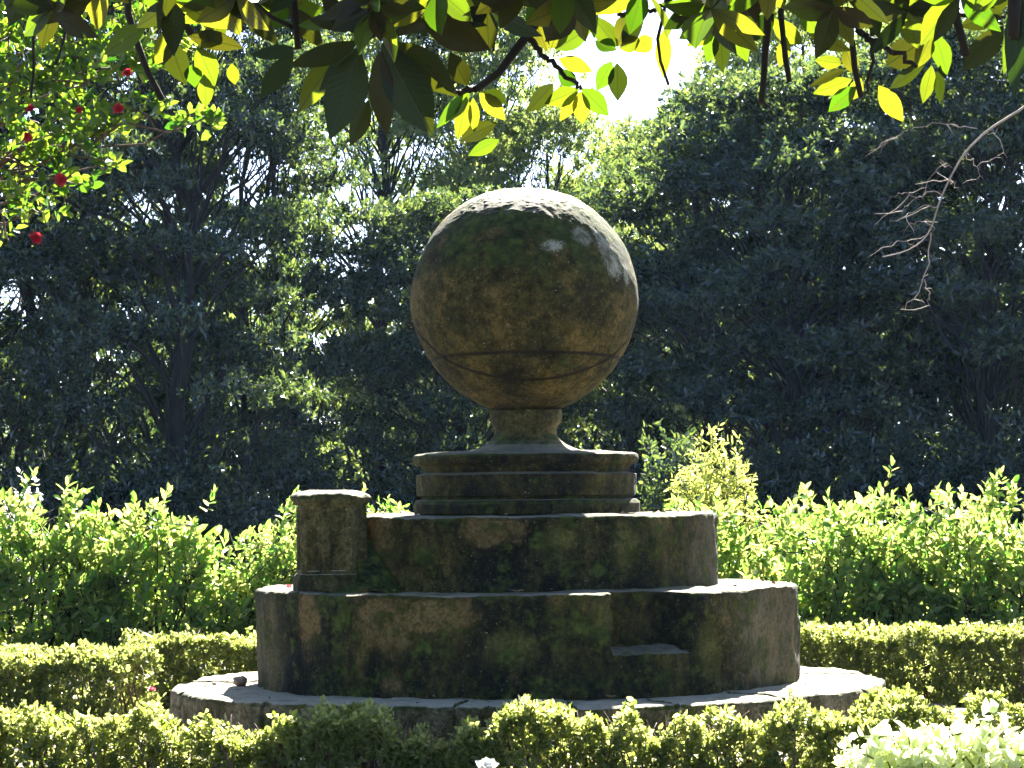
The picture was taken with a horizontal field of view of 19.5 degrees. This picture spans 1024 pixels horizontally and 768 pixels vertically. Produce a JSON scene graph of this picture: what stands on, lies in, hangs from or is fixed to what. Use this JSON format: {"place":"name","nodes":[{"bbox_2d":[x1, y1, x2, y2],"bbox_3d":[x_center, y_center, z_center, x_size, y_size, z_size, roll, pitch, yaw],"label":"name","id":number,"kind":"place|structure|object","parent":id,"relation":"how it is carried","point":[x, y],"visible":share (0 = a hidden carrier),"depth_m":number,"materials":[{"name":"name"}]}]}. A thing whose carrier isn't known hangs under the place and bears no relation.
{"place":"outdoors","nodes":[
{"label":"outdoors","id":0,"kind":"place"},
{"bbox_2d":[147,686,155,690],"bbox_3d":[-2.243,1.895,18.542,0.054,0.028,0.062,-1,-2,0],"label":"pink blossom","id":1,"kind":"object","parent":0,"point":[151,688],"visible":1,"depth_m":18.54,"materials":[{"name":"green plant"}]},
{"bbox_2d":[2,557,1012,767],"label":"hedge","id":2,"kind":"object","parent":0,"point":[16,760],"depth_m":21.54,"materials":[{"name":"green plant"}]},
{"bbox_2d":[0,607,16,677],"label":"broadleaf shrub","id":3,"kind":"object","parent":2,"relation":"on","point":[2,638],"visible":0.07,"depth_m":22.75,"materials":[{"name":"green plant"}]},
{"bbox_2d":[0,467,55,645],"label":"flowering shrub","id":4,"kind":"object","parent":2,"relation":"on","point":[32,499],"visible":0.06,"depth_m":24.49,"materials":[{"name":"green plant"}]},
{"bbox_2d":[0,0,161,524],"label":"evergreen tree","id":5,"kind":"object","parent":2,"relation":"on","point":[14,318],"visible":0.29,"depth_m":39.11,"materials":[{"name":"green plant"}]},
{"bbox_2d":[0,422,162,599],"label":"shade bush","id":6,"kind":"object","parent":2,"relation":"on","point":[49,500],"visible":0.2,"depth_m":37.86,"materials":[{"name":"green plant"}]},
{"bbox_2d":[0,636,166,720],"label":"box hedge","id":7,"kind":"object","parent":2,"relation":"on","point":[42,675],"visible":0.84,"depth_m":19.12,"materials":[{"name":"green plant"}]},
{"bbox_2d":[0,467,168,697],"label":"broadleaf shrub","id":8,"kind":"object","parent":2,"relation":"on","point":[20,540],"visible":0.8,"depth_m":22.40,"materials":[{"name":"green plant"}]},
{"bbox_2d":[0,0,226,246],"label":"camellia tree","id":9,"kind":"object","parent":2,"relation":"on","point":[44,145],"visible":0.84,"depth_m":15.97,"materials":[{"name":"green plant"}]},
{"bbox_2d":[0,1,245,581],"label":"evergreen tree","id":10,"kind":"object","parent":2,"relation":"on","point":[24,437],"visible":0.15,"depth_m":39.89,"materials":[{"name":"green plant"}]},
{"bbox_2d":[17,482,258,694],"bbox_3d":[-2.831,1.630,22.756,1.908,1.761,1.020,-1,-2,0],"label":"broadleaf shrub","id":11,"kind":"object","parent":2,"relation":"on","point":[188,604],"visible":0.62,"depth_m":22.61,"materials":[{"name":"green plant"}]},
{"bbox_2d":[0,0,353,613],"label":"evergreen tree","id":12,"kind":"object","parent":2,"relation":"on","point":[184,325],"visible":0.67,"depth_m":38.82,"materials":[{"name":"green plant"}]},
{"bbox_2d":[119,626,257,708],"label":"box hedge","id":13,"kind":"object","parent":2,"relation":"on","point":[186,657],"visible":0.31,"depth_m":20.33,"materials":[{"name":"green plant"}]},
{"bbox_2d":[103,429,292,606],"bbox_3d":[-4.147,1.806,37.902,2.717,2.497,1.888,-1,-2,0],"label":"shade bush","id":14,"kind":"object","parent":2,"relation":"on","point":[245,520],"visible":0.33,"depth_m":37.75,"materials":[{"name":"green plant"}]},
{"bbox_2d":[112,0,394,564],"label":"evergreen tree","id":15,"kind":"object","parent":2,"relation":"on","point":[286,260],"visible":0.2,"depth_m":41.84,"materials":[{"name":"green plant"}]},
{"bbox_2d":[214,485,300,670],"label":"broadleaf shrub","id":16,"kind":"object","parent":2,"relation":"on","point":[276,564],"visible":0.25,"depth_m":22.80,"materials":[{"name":"green plant"}]},
{"bbox_2d":[225,430,369,568],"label":"shade bush","id":17,"kind":"object","parent":2,"relation":"on","point":[284,493],"visible":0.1,"depth_m":39.86,"materials":[{"name":"green plant"}]},
{"bbox_2d":[213,0,509,489],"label":"evergreen tree","id":18,"kind":"object","parent":2,"relation":"on","point":[400,125],"visible":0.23,"depth_m":47.64,"materials":[{"name":"green plant"}]},
{"bbox_2d":[362,482,411,514],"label":"broadleaf shrub","id":19,"kind":"object","parent":2,"relation":"on","point":[389,508],"visible":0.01,"depth_m":23.55,"materials":[{"name":"green plant"}]},
{"bbox_2d":[349,445,433,514],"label":"shade bush","id":20,"kind":"object","parent":2,"relation":"on","point":[411,496],"visible":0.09,"depth_m":40.88,"materials":[{"name":"green plant"}]},
{"bbox_2d":[312,178,607,511],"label":"evergreen tree","id":21,"kind":"object","parent":2,"relation":"on","point":[390,354],"visible":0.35,"depth_m":42.42,"materials":[{"name":"green plant"}]},
{"bbox_2d":[352,6,611,485],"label":"evergreen tree","id":22,"kind":"object","parent":2,"relation":"on","point":[514,91],"visible":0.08,"depth_m":49.29,"materials":[{"name":"green plant"}]},
{"bbox_2d":[476,757,499,767],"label":"white flower","id":23,"kind":"object","parent":2,"relation":"on","point":[485,762],"visible":1,"depth_m":13.94,"materials":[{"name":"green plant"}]},
{"bbox_2d":[0,202,1023,568],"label":"wood","id":24,"kind":"object","parent":2,"relation":"on","point":[138,356],"visible":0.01,"depth_m":54.60,"materials":[{"name":"green plant"}]},
{"bbox_2d":[0,682,1023,767],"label":"box hedge","id":25,"kind":"object","parent":2,"relation":"on","point":[683,739],"visible":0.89,"depth_m":14.95,"materials":[{"name":"green plant"}]},
{"bbox_2d":[5,0,1023,155],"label":"magnolia tree","id":26,"kind":"object","parent":2,"relation":"on","point":[406,80],"visible":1,"depth_m":5.29,"materials":[{"name":"green plant"}]},
{"bbox_2d":[170,188,885,767],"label":"stone monument","id":27,"kind":"object","parent":2,"relation":"on","point":[524,306],"visible":0.94,"depth_m":17.51,"materials":[{"name":"grey stone"}]},
{"bbox_2d":[233,675,246,685],"bbox_3d":[-1.656,1.813,18.145,0.090,0.078,0.091,-1,-2,0],"label":"stone","id":28,"kind":"object","parent":27,"relation":"on","point":[240,680],"visible":1,"depth_m":18.12,"materials":[{"name":"grey stone"}]},
{"bbox_2d":[290,490,404,592],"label":"stone pillar","id":29,"kind":"structure","parent":27,"relation":"on","point":[337,552],"depth_m":17.51,"materials":[{"name":"grey stone"}]},
{"bbox_2d":[203,509,821,702],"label":"leaf litter","id":30,"kind":"object","parent":27,"relation":"on","point":[742,577],"visible":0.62,"depth_m":17.88,"materials":[{"name":"brown plant"}]},
{"bbox_2d":[452,87,683,450],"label":"evergreen tree","id":31,"kind":"object","parent":2,"relation":"on","point":[543,125],"visible":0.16,"depth_m":48.60,"materials":[{"name":"green plant"}]},
{"bbox_2d":[568,410,661,507],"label":"shade bush","id":32,"kind":"object","parent":2,"relation":"on","point":[619,446],"visible":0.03,"depth_m":39.95,"materials":[{"name":"green plant"}]},
{"bbox_2d":[560,226,751,506],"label":"evergreen tree","id":33,"kind":"object","parent":2,"relation":"on","point":[604,433],"visible":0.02,"depth_m":43.70,"materials":[{"name":"green plant"}]},
{"bbox_2d":[577,111,736,455],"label":"evergreen tree","id":34,"kind":"object","parent":2,"relation":"on","point":[621,127],"visible":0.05,"depth_m":52.99,"materials":[{"name":"green plant"}]},
{"bbox_2d":[636,418,722,511],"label":"dark bush","id":35,"kind":"object","parent":2,"relation":"on","point":[651,502],"visible":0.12,"depth_m":27.86,"materials":[{"name":"green plant"}]},
{"bbox_2d":[663,420,763,542],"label":"feathery bush","id":36,"kind":"object","parent":2,"relation":"on","point":[728,488],"visible":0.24,"depth_m":26.93,"materials":[{"name":"green plant"}]},
{"bbox_2d":[570,96,865,518],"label":"evergreen tree","id":37,"kind":"object","parent":2,"relation":"on","point":[606,206],"visible":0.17,"depth_m":41.33,"materials":[{"name":"green plant"}]},
{"bbox_2d":[664,487,814,654],"bbox_3d":[1.596,1.649,22.760,1.629,1.729,1.064,-1,-2,18],"label":"broadleaf shrub","id":38,"kind":"object","parent":2,"relation":"on","point":[728,551],"visible":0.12,"depth_m":22.73,"materials":[{"name":"green plant"}]},
{"bbox_2d":[723,482,861,601],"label":"broadleaf shrub","id":39,"kind":"object","parent":2,"relation":"on","point":[755,536],"visible":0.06,"depth_m":24.30,"materials":[{"name":"green plant"}]},
{"bbox_2d":[607,52,979,554],"bbox_3d":[3.767,-0.684,40.127,5.670,7.513,5.321,1,-3,-36],"label":"evergreen tree","id":40,"kind":"object","parent":2,"relation":"on","point":[759,282],"visible":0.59,"depth_m":39.01,"materials":[{"name":"green plant"}]},
{"bbox_2d":[715,419,903,564],"bbox_3d":[3.591,1.706,37.514,3.102,2.522,1.696,-1,-2,0],"label":"shade bush","id":41,"kind":"object","parent":2,"relation":"on","point":[796,477],"visible":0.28,"depth_m":37.33,"materials":[{"name":"green plant"}]},
{"bbox_2d":[675,0,943,514],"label":"evergreen tree","id":42,"kind":"object","parent":2,"relation":"on","point":[737,61],"visible":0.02,"depth_m":49.60,"materials":[{"name":"green plant"}]},
{"bbox_2d":[734,482,924,686],"bbox_3d":[2.294,1.604,22.375,1.862,1.738,1.144,-1,-2,0],"label":"broadleaf shrub","id":43,"kind":"object","parent":2,"relation":"on","point":[794,574],"visible":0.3,"depth_m":22.24,"materials":[{"name":"green plant"}]},
{"bbox_2d":[702,35,1023,508],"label":"evergreen tree","id":44,"kind":"object","parent":2,"relation":"on","point":[873,310],"visible":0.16,"depth_m":39.97,"materials":[{"name":"green plant"}]},
{"bbox_2d":[798,456,974,659],"bbox_3d":[2.959,1.556,24.102,1.789,1.963,1.022,-1,-2,0],"label":"broadleaf shrub","id":45,"kind":"object","parent":2,"relation":"on","point":[883,506],"visible":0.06,"depth_m":24.13,"materials":[{"name":"green plant"}]},
{"bbox_2d":[751,17,1023,543],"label":"evergreen tree","id":46,"kind":"object","parent":2,"relation":"on","point":[994,345],"visible":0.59,"depth_m":38.12,"materials":[{"name":"green plant"}]},
{"bbox_2d":[822,387,988,551],"bbox_3d":[5.096,1.496,37.490,2.520,2.953,1.927,0,-2,-22],"label":"shade bush","id":47,"kind":"object","parent":2,"relation":"on","point":[902,478],"visible":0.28,"depth_m":37.25,"materials":[{"name":"green plant"}]},
{"bbox_2d":[800,492,1021,692],"bbox_3d":[2.971,1.620,22.141,1.886,1.652,1.069,-1,-2,0],"label":"broadleaf shrub","id":48,"kind":"object","parent":2,"relation":"on","point":[907,583],"visible":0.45,"depth_m":22.04,"materials":[{"name":"green plant"}]},
{"bbox_2d":[800,616,1023,714],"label":"box hedge","id":49,"kind":"object","parent":2,"relation":"on","point":[974,645],"visible":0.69,"depth_m":20.11,"materials":[{"name":"green plant"}]},
{"bbox_2d":[833,698,1023,767],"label":"pale plant","id":50,"kind":"object","parent":2,"relation":"on","point":[923,746],"visible":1,"depth_m":13.95,"materials":[{"name":"white plant"}]},
{"bbox_2d":[865,106,1023,309],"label":"bare tree","id":51,"kind":"object","parent":2,"relation":"on","point":[984,133],"visible":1,"depth_m":19.05,"materials":[{"name":"brown plant"}]},
{"bbox_2d":[902,510,1023,695],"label":"broadleaf shrub","id":52,"kind":"object","parent":2,"relation":"on","point":[1001,559],"visible":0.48,"depth_m":21.81,"materials":[{"name":"green plant"}]},
{"bbox_2d":[906,6,1023,516],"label":"evergreen tree","id":53,"kind":"object","parent":2,"relation":"on","point":[995,84],"visible":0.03,"depth_m":41.02,"materials":[{"name":"green plant"}]},
{"bbox_2d":[916,466,1023,678],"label":"broadleaf shrub","id":54,"kind":"object","parent":2,"relation":"on","point":[987,503],"visible":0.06,"depth_m":24.06,"materials":[{"name":"green plant"}]},
{"bbox_2d":[920,404,1023,546],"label":"shade bush","id":55,"kind":"object","parent":2,"relation":"on","point":[1010,463],"visible":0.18,"depth_m":36.88,"materials":[{"name":"green plant"}]},
{"bbox_2d":[0,0,1023,456],"label":"sky","id":56,"kind":"structure","parent":0,"point":[645,79],"materials":[{"name":"white"}]},
{"bbox_2d":[36,703,1019,767],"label":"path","id":57,"kind":"structure","parent":0,"point":[956,711],"depth_m":16.94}
]}

